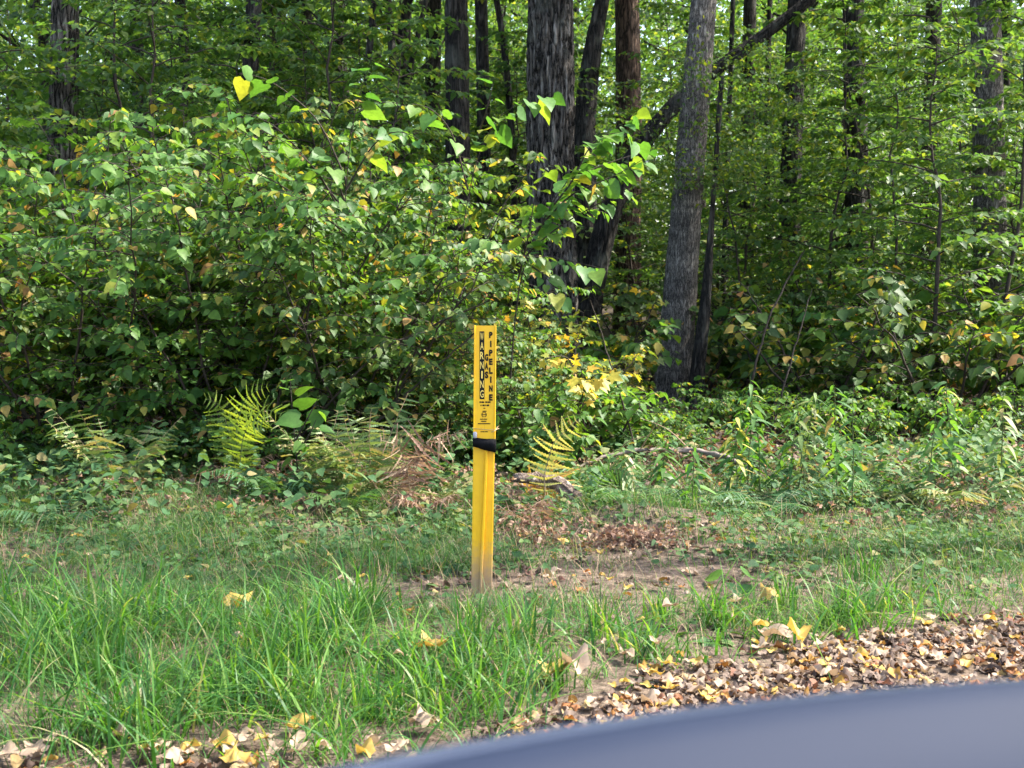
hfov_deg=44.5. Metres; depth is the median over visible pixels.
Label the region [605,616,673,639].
broad leaved plant
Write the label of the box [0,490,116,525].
fern
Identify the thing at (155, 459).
dead weed
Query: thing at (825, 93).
understory tree
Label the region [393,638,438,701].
grass tuft
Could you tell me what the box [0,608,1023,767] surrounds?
leaf litter
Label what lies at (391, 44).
slender tree
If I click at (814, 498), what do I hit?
fern
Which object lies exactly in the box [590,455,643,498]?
fern
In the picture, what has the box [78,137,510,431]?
broadleaf shrub
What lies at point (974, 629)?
fallen leaf
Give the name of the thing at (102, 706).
long grass
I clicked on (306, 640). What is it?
grass tuft
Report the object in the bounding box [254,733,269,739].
fallen leaf
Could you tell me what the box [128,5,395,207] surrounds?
understory tree
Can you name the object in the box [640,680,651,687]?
fallen leaf
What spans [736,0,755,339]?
dark barked tree
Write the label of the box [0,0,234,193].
woodland tree
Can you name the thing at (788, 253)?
broadleaf shrub
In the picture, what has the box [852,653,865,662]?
fallen leaf
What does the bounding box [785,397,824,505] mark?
tall weed
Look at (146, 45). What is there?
understory tree
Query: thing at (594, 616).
grass tuft
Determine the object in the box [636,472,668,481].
fern
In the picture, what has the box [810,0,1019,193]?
woodland tree
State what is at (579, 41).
understory tree
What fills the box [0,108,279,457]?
broadleaf shrub
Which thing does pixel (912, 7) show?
understory tree
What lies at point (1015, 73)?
woodland tree
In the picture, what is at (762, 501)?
fern
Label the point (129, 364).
broadleaf shrub
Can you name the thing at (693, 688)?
fallen leaf
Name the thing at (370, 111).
broadleaf sapling
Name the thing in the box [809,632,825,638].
fallen leaf
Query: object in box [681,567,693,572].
fallen leaf
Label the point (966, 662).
fallen leaf
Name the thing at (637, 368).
yellowing shrub
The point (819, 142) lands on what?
woodland tree
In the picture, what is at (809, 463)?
fern
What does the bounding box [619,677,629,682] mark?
fallen leaf
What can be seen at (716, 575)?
broad leaved plant
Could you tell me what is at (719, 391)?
shrub
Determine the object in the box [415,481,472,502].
fern
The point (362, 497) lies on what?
fern
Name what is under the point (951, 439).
tall weed
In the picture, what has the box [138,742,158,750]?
fallen leaf
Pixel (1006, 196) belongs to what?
understory tree
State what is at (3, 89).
understory tree
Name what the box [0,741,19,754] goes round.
fallen leaf
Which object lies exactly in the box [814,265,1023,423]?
shrub
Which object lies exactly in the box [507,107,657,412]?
broadleaf sapling
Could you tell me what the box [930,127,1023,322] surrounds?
understory tree
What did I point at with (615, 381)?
bare sapling
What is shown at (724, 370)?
shrub
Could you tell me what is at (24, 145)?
understory tree
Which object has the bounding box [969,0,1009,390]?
grey barked tree
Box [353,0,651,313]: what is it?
woodland tree
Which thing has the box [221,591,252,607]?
fallen leaf
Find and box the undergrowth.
[0,399,1023,532]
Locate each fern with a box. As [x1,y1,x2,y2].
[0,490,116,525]
[40,409,185,494]
[197,454,304,488]
[203,379,282,484]
[212,467,322,504]
[264,410,376,493]
[305,394,444,502]
[305,483,386,510]
[337,439,423,501]
[371,532,439,552]
[375,420,469,500]
[383,487,462,516]
[384,555,471,573]
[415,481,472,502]
[494,498,562,529]
[513,498,554,522]
[520,460,581,501]
[524,414,581,494]
[541,510,577,527]
[553,463,619,481]
[568,466,652,479]
[576,486,677,504]
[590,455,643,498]
[612,492,706,508]
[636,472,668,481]
[662,487,744,500]
[679,495,734,510]
[693,503,815,522]
[697,478,853,513]
[710,459,788,478]
[715,490,774,509]
[723,490,803,512]
[751,485,838,508]
[770,461,851,469]
[788,494,852,510]
[828,461,950,493]
[862,484,941,505]
[897,476,1023,510]
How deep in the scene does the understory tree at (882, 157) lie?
25.56 m
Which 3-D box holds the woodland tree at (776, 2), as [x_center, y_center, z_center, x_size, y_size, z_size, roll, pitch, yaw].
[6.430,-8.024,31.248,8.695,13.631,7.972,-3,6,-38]
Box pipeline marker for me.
[471,325,499,595]
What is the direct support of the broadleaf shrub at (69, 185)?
on the ground at (600, 684)
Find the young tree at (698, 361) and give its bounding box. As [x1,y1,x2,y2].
[578,9,879,409]
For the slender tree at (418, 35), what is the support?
on the ground at (600, 684)
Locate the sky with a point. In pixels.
(643, 28)
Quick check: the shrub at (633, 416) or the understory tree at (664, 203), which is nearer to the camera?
the shrub at (633, 416)
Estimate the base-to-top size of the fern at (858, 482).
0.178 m
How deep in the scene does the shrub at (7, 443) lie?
8.85 m
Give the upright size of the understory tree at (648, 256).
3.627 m
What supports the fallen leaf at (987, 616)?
on the ground at (600, 684)
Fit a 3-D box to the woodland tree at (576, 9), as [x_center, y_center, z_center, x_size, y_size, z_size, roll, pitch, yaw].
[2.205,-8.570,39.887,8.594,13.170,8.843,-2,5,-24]
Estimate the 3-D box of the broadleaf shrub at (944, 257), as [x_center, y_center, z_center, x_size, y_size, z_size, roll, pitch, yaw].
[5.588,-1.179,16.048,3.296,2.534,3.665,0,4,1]
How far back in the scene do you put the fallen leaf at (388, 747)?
3.55 m
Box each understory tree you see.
[0,0,139,219]
[0,0,147,216]
[0,0,292,258]
[0,0,310,407]
[0,11,82,215]
[0,12,110,411]
[0,24,183,298]
[0,85,43,206]
[0,90,43,222]
[0,110,28,244]
[6,113,92,216]
[7,61,162,246]
[10,63,151,305]
[11,117,44,222]
[13,97,118,203]
[17,0,294,273]
[27,63,168,187]
[53,0,497,271]
[79,0,272,208]
[79,0,301,226]
[101,43,295,357]
[121,73,198,176]
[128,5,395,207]
[128,56,216,200]
[130,85,195,200]
[171,27,350,328]
[176,0,387,273]
[184,32,353,239]
[215,63,356,179]
[235,38,443,297]
[268,44,439,243]
[285,11,500,290]
[291,128,367,222]
[292,15,503,325]
[333,33,476,203]
[338,98,443,326]
[352,84,505,339]
[356,8,475,195]
[367,103,474,247]
[406,92,522,305]
[411,101,521,293]
[413,115,522,280]
[424,105,503,294]
[431,47,646,313]
[434,89,527,334]
[437,27,525,321]
[444,0,743,299]
[470,25,659,267]
[470,59,621,326]
[471,80,641,301]
[498,181,526,306]
[504,37,670,293]
[595,0,773,276]
[596,100,734,329]
[596,173,649,321]
[597,153,701,301]
[600,0,911,331]
[602,165,666,315]
[603,93,716,300]
[607,137,756,317]
[608,162,666,300]
[609,194,664,303]
[611,165,671,305]
[615,2,926,312]
[633,101,823,385]
[640,90,819,324]
[641,86,806,305]
[641,90,775,286]
[658,186,736,308]
[659,138,774,315]
[660,43,876,287]
[662,109,809,291]
[698,147,765,305]
[713,47,924,381]
[713,132,822,288]
[715,56,844,251]
[720,125,842,300]
[726,0,971,382]
[732,0,963,260]
[740,91,904,325]
[754,78,919,288]
[755,74,907,274]
[761,11,1023,396]
[769,6,1023,362]
[800,98,917,279]
[800,128,932,328]
[801,152,891,302]
[806,10,1005,275]
[814,132,951,318]
[830,0,1020,315]
[841,0,1023,382]
[842,0,1023,275]
[871,32,1022,357]
[873,0,1022,247]
[874,122,968,290]
[881,115,1012,358]
[892,174,972,330]
[927,21,1023,300]
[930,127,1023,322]
[937,102,1023,331]
[944,7,1023,232]
[946,134,1023,314]
[1006,105,1023,264]
[1008,164,1023,276]
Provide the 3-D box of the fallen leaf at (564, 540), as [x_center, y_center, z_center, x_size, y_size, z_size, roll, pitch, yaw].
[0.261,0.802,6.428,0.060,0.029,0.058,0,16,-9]
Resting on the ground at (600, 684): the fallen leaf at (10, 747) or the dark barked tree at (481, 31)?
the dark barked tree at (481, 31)
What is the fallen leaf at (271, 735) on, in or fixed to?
on the ground at (600, 684)
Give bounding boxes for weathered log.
[512,471,583,505]
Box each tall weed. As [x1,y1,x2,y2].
[332,451,368,514]
[606,445,646,492]
[643,440,682,494]
[666,442,717,508]
[712,394,758,491]
[719,412,759,497]
[726,384,772,492]
[732,380,780,500]
[759,409,797,491]
[774,402,809,494]
[778,391,832,495]
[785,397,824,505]
[809,382,858,496]
[833,403,876,502]
[912,407,950,505]
[925,378,978,495]
[976,393,1023,500]
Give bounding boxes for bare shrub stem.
[269,273,327,444]
[301,299,489,438]
[366,333,473,436]
[389,290,440,435]
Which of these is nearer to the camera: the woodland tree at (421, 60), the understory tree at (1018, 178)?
the understory tree at (1018, 178)
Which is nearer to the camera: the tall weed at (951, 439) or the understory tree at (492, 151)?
the tall weed at (951, 439)
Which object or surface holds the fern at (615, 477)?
on the ground at (600, 684)
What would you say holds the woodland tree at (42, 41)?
on the ground at (600, 684)
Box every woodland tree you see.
[0,0,49,143]
[0,0,224,187]
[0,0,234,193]
[0,3,34,119]
[14,0,243,192]
[19,27,121,152]
[25,0,275,138]
[33,1,170,151]
[81,0,523,148]
[90,0,350,147]
[95,0,476,136]
[113,0,316,178]
[163,0,610,186]
[163,1,336,134]
[231,0,513,137]
[264,0,497,243]
[313,0,610,176]
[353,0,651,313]
[373,3,527,226]
[412,0,687,170]
[416,1,609,206]
[443,0,612,247]
[472,0,681,181]
[574,0,901,301]
[605,0,839,277]
[609,0,951,187]
[647,0,834,203]
[676,0,952,190]
[757,49,868,228]
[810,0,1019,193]
[828,0,1023,176]
[832,0,969,224]
[884,2,1023,157]
[892,32,1021,272]
[910,0,1022,86]
[915,0,1023,197]
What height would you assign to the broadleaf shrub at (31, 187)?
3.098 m
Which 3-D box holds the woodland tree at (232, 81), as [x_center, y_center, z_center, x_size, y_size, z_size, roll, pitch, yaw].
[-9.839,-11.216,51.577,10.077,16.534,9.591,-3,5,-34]
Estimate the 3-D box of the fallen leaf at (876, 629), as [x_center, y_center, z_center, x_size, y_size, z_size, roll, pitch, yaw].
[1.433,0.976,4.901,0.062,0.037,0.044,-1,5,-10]
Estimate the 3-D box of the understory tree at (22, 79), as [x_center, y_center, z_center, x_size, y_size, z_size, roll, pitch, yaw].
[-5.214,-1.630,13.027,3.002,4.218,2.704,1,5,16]
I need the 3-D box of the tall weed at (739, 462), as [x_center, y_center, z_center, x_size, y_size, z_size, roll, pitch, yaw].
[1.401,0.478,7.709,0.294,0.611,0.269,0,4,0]
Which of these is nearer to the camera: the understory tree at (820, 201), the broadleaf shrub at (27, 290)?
the broadleaf shrub at (27, 290)
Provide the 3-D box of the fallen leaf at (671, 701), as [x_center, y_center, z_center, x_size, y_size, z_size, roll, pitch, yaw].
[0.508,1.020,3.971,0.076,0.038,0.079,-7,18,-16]
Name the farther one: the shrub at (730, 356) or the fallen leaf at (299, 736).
the shrub at (730, 356)
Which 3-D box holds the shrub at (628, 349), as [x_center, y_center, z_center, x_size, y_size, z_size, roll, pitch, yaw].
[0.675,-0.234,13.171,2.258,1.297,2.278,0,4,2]
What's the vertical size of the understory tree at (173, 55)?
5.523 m
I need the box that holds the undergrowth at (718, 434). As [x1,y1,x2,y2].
[0,377,1023,491]
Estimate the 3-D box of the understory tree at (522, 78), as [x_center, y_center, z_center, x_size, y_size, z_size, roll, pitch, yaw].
[0.165,-3.267,22.827,3.461,5.601,3.909,-4,6,-38]
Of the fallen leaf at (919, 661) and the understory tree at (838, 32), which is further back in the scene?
the understory tree at (838, 32)
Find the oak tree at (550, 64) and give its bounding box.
[525,0,579,382]
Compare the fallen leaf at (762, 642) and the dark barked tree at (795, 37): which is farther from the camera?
the dark barked tree at (795, 37)
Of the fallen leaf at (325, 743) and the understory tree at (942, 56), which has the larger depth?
the understory tree at (942, 56)
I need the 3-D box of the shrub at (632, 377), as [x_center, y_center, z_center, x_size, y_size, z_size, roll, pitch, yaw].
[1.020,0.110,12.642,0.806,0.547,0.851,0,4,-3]
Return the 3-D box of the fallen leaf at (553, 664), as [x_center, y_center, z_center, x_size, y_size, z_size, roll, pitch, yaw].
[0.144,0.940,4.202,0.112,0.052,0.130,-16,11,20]
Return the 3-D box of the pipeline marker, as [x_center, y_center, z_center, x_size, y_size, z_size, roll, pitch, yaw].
[-0.117,0.401,5.455,0.126,1.312,0.057,0,4,0]
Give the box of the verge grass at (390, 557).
[0,449,1023,767]
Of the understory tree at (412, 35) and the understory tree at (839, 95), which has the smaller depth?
the understory tree at (839, 95)
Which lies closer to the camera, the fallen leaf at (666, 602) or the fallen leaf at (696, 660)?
the fallen leaf at (696, 660)
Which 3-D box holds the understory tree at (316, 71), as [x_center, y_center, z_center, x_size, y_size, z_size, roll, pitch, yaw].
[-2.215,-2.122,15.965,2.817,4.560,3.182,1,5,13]
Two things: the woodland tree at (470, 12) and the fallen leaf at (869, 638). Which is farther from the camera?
the woodland tree at (470, 12)
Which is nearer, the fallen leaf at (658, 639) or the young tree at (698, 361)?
the fallen leaf at (658, 639)
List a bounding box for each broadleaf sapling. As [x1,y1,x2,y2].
[223,59,421,444]
[266,378,333,490]
[407,77,565,426]
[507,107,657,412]
[539,348,623,458]
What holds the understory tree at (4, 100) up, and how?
on the ground at (600, 684)
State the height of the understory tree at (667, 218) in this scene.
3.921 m
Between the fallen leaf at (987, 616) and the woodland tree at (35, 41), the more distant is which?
the woodland tree at (35, 41)
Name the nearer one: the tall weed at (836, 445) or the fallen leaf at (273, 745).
the fallen leaf at (273, 745)
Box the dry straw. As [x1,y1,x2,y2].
[0,455,1023,742]
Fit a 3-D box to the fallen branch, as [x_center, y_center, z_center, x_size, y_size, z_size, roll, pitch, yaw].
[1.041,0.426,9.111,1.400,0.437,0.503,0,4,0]
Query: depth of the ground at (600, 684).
5.26 m
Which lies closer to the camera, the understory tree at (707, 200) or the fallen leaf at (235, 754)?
the fallen leaf at (235, 754)
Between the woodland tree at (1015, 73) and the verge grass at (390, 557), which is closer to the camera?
the verge grass at (390, 557)
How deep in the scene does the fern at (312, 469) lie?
7.83 m
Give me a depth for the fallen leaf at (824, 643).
4.70 m
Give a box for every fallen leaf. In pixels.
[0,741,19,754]
[20,739,49,755]
[42,733,60,744]
[55,729,70,736]
[112,723,128,736]
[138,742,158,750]
[148,738,170,746]
[156,746,183,763]
[180,737,200,750]
[183,743,199,753]
[212,729,237,747]
[219,746,250,762]
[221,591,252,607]
[222,741,234,753]
[232,726,256,740]
[248,722,261,736]
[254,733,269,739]
[260,740,282,755]
[261,730,277,737]
[285,712,313,728]
[286,739,308,752]
[289,731,305,742]
[315,739,332,748]
[355,737,375,757]
[363,734,382,746]
[384,743,398,752]
[390,738,408,749]
[392,649,410,656]
[408,704,440,726]
[412,630,447,646]
[537,659,568,677]
[557,538,568,544]
[561,642,589,673]
[587,696,597,702]
[604,697,623,706]
[618,690,632,697]
[619,646,634,656]
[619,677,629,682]
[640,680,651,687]
[641,688,658,705]
[644,667,657,674]
[645,707,655,712]
[648,635,662,643]
[654,689,664,696]
[657,655,677,664]
[660,679,679,688]
[661,597,678,607]
[661,698,679,708]
[662,671,678,682]
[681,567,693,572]
[686,685,705,693]
[689,655,702,665]
[698,689,719,699]
[706,684,718,694]
[712,677,726,686]
[728,594,748,601]
[739,686,751,691]
[748,658,758,665]
[750,674,759,679]
[751,635,767,643]
[751,635,770,647]
[753,619,769,626]
[757,583,778,600]
[757,623,791,636]
[767,646,776,652]
[772,664,794,673]
[787,617,811,641]
[787,652,799,658]
[806,650,814,656]
[808,664,821,673]
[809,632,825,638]
[814,638,828,645]
[818,659,829,664]
[820,665,838,676]
[828,639,840,643]
[834,624,844,631]
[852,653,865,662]
[853,646,868,656]
[858,656,869,664]
[860,634,871,644]
[869,627,882,635]
[869,646,888,655]
[872,664,884,672]
[877,658,887,668]
[897,652,908,660]
[904,629,913,635]
[913,659,926,667]
[919,647,931,658]
[920,617,933,624]
[923,665,935,669]
[924,612,939,618]
[929,649,945,657]
[933,655,946,661]
[934,642,951,649]
[942,653,952,665]
[960,658,973,666]
[963,645,974,652]
[968,625,983,635]
[973,629,983,634]
[983,614,996,620]
[987,653,997,659]
[989,638,1000,645]
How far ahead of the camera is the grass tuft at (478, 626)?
4.50 m
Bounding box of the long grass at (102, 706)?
[0,528,1023,767]
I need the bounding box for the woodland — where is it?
[0,0,1023,303]
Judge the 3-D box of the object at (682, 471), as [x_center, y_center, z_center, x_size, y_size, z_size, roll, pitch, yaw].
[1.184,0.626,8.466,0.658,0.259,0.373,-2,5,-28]
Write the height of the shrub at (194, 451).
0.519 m
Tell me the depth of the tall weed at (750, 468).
7.88 m
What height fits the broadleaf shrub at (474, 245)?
2.760 m
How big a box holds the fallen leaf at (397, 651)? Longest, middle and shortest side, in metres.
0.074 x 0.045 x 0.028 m
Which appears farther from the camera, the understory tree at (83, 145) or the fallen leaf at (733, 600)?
the understory tree at (83, 145)
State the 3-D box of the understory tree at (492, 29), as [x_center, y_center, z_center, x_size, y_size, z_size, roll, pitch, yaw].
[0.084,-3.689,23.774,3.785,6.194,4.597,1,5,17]
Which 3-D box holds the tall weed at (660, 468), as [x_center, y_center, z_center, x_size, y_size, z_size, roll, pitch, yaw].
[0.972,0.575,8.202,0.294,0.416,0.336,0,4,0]
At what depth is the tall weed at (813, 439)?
7.76 m
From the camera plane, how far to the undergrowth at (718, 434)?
10.47 m
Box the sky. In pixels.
[1,0,1023,285]
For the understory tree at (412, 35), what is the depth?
24.43 m
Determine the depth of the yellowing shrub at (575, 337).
10.55 m
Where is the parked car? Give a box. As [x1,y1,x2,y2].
[335,679,1023,767]
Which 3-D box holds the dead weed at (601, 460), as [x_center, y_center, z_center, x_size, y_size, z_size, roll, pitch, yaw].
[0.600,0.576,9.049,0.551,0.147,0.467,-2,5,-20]
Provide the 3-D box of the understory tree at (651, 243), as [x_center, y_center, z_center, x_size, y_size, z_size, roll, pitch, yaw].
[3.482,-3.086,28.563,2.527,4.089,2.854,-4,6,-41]
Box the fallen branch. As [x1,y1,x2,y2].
[563,415,747,472]
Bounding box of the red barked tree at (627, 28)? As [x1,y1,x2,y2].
[612,0,642,345]
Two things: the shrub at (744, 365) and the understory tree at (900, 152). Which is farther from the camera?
the understory tree at (900, 152)
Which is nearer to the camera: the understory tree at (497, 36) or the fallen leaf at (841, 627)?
the fallen leaf at (841, 627)
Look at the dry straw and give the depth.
5.80 m
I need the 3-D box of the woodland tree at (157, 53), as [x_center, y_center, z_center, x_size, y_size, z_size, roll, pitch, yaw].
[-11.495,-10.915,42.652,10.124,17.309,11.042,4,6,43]
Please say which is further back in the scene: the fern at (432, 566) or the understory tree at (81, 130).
the understory tree at (81, 130)
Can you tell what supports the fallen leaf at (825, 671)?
on the leaf litter at (889, 678)
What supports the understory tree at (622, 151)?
on the ground at (600, 684)
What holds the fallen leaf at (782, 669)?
on the leaf litter at (889, 678)
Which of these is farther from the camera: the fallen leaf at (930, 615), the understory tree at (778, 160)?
the understory tree at (778, 160)
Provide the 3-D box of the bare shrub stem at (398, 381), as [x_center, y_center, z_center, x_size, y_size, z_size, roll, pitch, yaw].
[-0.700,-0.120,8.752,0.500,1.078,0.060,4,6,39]
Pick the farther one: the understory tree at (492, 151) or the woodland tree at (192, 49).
the woodland tree at (192, 49)
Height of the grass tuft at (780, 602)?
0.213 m
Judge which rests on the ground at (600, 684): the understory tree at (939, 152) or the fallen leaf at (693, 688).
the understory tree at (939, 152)
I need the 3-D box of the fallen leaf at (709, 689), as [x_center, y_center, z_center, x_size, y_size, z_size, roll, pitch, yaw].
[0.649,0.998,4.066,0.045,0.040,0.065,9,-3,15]
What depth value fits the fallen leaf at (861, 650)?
4.55 m
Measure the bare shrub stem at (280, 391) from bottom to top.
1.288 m
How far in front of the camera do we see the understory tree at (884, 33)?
23.75 m
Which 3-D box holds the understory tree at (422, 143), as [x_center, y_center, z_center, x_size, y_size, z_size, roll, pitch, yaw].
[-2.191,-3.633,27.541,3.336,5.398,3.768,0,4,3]
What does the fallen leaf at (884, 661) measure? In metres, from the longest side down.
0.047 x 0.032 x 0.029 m
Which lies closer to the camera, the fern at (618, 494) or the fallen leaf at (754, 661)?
the fallen leaf at (754, 661)
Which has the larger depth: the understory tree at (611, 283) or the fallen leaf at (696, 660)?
the understory tree at (611, 283)
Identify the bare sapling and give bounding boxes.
[590,300,637,458]
[748,250,804,395]
[774,290,811,419]
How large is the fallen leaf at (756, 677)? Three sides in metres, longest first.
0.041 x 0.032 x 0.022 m
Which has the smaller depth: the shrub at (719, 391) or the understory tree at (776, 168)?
the shrub at (719, 391)
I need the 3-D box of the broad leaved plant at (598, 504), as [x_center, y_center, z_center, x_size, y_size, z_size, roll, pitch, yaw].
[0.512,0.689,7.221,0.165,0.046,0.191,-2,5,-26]
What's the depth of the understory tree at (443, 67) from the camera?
28.26 m
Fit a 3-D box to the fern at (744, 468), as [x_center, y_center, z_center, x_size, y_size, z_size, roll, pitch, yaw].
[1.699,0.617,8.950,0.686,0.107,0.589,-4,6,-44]
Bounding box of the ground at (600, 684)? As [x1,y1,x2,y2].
[0,290,1023,767]
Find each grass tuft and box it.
[49,591,152,690]
[192,586,264,667]
[222,607,307,708]
[240,588,351,679]
[335,657,404,726]
[387,574,406,618]
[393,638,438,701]
[424,579,512,652]
[493,582,556,649]
[535,633,579,695]
[568,585,622,640]
[636,578,677,622]
[673,465,713,508]
[753,563,811,609]
[842,538,882,586]
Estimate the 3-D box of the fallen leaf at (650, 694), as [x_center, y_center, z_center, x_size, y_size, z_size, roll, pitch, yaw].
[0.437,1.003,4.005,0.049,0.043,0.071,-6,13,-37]
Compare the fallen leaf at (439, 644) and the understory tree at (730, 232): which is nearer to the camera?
the fallen leaf at (439, 644)
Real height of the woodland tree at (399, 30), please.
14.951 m
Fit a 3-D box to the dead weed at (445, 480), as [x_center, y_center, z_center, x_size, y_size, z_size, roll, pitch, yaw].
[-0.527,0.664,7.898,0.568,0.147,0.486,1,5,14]
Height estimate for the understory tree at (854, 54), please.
4.452 m
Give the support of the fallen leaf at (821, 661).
on the leaf litter at (889, 678)
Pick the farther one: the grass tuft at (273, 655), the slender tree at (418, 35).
the slender tree at (418, 35)
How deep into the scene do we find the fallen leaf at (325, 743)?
3.57 m
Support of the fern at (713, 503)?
on the ground at (600, 684)
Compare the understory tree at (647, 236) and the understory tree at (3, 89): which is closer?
the understory tree at (3, 89)
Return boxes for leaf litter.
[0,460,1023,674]
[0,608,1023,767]
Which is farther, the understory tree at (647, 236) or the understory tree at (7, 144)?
the understory tree at (647, 236)
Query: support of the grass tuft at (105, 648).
on the ground at (600, 684)
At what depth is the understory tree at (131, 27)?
15.91 m
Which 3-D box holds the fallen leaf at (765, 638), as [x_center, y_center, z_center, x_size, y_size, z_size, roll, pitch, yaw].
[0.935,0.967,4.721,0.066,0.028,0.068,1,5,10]
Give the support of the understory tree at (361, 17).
on the ground at (600, 684)
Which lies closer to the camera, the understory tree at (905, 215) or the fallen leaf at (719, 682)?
the fallen leaf at (719, 682)
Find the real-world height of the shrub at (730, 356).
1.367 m
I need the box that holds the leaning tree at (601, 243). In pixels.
[578,0,816,377]
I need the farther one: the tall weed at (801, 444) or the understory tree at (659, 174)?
the understory tree at (659, 174)
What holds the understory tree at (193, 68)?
on the ground at (600, 684)
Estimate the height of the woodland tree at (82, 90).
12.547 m
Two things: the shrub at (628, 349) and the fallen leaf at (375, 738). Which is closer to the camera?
the fallen leaf at (375, 738)
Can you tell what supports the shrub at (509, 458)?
on the ground at (600, 684)
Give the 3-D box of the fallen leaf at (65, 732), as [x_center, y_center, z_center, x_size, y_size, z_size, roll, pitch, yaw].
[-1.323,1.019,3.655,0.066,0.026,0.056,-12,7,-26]
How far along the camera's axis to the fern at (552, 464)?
7.44 m
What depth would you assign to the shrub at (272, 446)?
8.65 m
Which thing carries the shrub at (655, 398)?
on the ground at (600, 684)
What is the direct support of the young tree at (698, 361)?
on the ground at (600, 684)
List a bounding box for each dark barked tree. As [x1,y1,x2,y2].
[45,0,79,335]
[129,0,146,192]
[175,0,194,174]
[238,0,261,248]
[291,0,313,152]
[424,0,440,344]
[444,0,473,375]
[474,0,491,308]
[573,0,609,359]
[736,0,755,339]
[776,0,805,368]
[842,0,868,349]
[914,0,941,337]
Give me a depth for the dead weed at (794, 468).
8.66 m
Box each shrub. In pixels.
[0,86,500,462]
[0,96,410,438]
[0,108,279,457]
[0,112,380,452]
[0,113,305,432]
[0,141,249,441]
[0,142,276,438]
[0,410,103,469]
[3,100,472,433]
[36,407,162,466]
[77,83,608,446]
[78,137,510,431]
[94,402,227,471]
[96,101,496,435]
[145,129,566,454]
[195,410,308,470]
[218,171,595,447]
[317,263,589,450]
[326,248,531,423]
[368,312,565,458]
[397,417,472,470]
[401,362,616,470]
[428,418,539,471]
[451,299,639,426]
[453,299,657,427]
[496,302,683,407]
[511,287,680,396]
[516,352,679,453]
[551,387,621,428]
[579,283,754,384]
[586,393,662,445]
[587,367,655,411]
[617,425,669,455]
[618,288,806,391]
[646,288,818,386]
[646,381,741,429]
[647,404,685,433]
[653,263,879,382]
[653,417,716,446]
[694,374,801,424]
[708,300,930,408]
[714,276,953,418]
[725,293,977,417]
[729,385,818,433]
[732,185,966,386]
[744,390,855,440]
[791,385,907,443]
[809,199,1023,380]
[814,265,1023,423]
[842,375,954,437]
[877,261,1023,403]
[911,282,1023,414]
[912,389,1023,445]
[962,380,1023,441]
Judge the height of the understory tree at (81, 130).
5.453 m
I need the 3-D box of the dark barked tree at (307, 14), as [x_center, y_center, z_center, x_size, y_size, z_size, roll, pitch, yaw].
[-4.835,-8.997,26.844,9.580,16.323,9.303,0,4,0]
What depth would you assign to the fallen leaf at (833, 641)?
4.72 m
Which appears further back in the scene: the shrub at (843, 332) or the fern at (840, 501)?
the shrub at (843, 332)
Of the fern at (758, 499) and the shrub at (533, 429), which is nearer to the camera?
the fern at (758, 499)
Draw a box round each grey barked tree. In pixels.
[651,0,716,407]
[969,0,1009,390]
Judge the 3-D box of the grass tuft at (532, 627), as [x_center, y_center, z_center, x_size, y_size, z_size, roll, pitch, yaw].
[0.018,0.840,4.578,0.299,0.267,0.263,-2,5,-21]
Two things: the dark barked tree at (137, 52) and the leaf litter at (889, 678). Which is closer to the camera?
the leaf litter at (889, 678)
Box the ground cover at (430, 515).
[0,447,1023,675]
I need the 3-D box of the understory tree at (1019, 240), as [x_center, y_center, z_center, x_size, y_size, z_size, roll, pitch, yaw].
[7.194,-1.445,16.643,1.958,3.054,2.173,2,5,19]
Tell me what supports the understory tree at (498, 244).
on the ground at (600, 684)
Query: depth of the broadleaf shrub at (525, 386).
9.22 m
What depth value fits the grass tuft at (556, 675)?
4.17 m
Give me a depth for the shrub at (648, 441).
9.89 m
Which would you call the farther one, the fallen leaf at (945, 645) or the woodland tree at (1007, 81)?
the woodland tree at (1007, 81)
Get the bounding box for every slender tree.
[358,0,376,306]
[385,0,400,223]
[400,0,428,142]
[494,0,519,362]
[719,0,734,344]
[764,0,772,296]
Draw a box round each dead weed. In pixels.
[17,477,106,505]
[78,473,158,500]
[80,454,187,476]
[141,492,248,515]
[165,453,225,471]
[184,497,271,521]
[196,466,303,492]
[218,465,292,490]
[234,488,351,516]
[365,490,470,516]
[383,478,469,491]
[441,463,517,487]
[453,477,564,505]
[493,512,597,546]
[496,489,570,506]
[533,523,670,554]
[572,452,619,469]
[572,519,712,552]
[637,444,728,469]
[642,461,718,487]
[721,455,832,480]
[769,500,905,532]
[851,447,951,476]
[868,460,920,483]
[887,472,992,493]
[907,498,1020,532]
[919,467,1014,497]
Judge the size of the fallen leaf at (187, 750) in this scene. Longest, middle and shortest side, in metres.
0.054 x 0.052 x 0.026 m
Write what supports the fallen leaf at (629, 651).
on the ground at (600, 684)
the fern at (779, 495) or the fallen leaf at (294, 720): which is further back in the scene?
the fern at (779, 495)
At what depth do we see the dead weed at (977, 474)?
7.97 m
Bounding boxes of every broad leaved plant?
[254,549,286,561]
[558,534,588,545]
[584,498,614,508]
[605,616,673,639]
[674,627,741,646]
[705,566,755,602]
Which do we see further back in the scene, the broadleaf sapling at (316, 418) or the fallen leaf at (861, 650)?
the broadleaf sapling at (316, 418)
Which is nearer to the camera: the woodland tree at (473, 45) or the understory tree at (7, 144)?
the understory tree at (7, 144)
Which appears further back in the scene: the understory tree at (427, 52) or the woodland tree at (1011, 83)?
the woodland tree at (1011, 83)
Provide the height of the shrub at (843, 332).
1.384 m
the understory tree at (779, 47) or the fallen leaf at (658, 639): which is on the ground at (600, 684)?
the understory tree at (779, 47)
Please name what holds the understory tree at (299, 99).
on the ground at (600, 684)

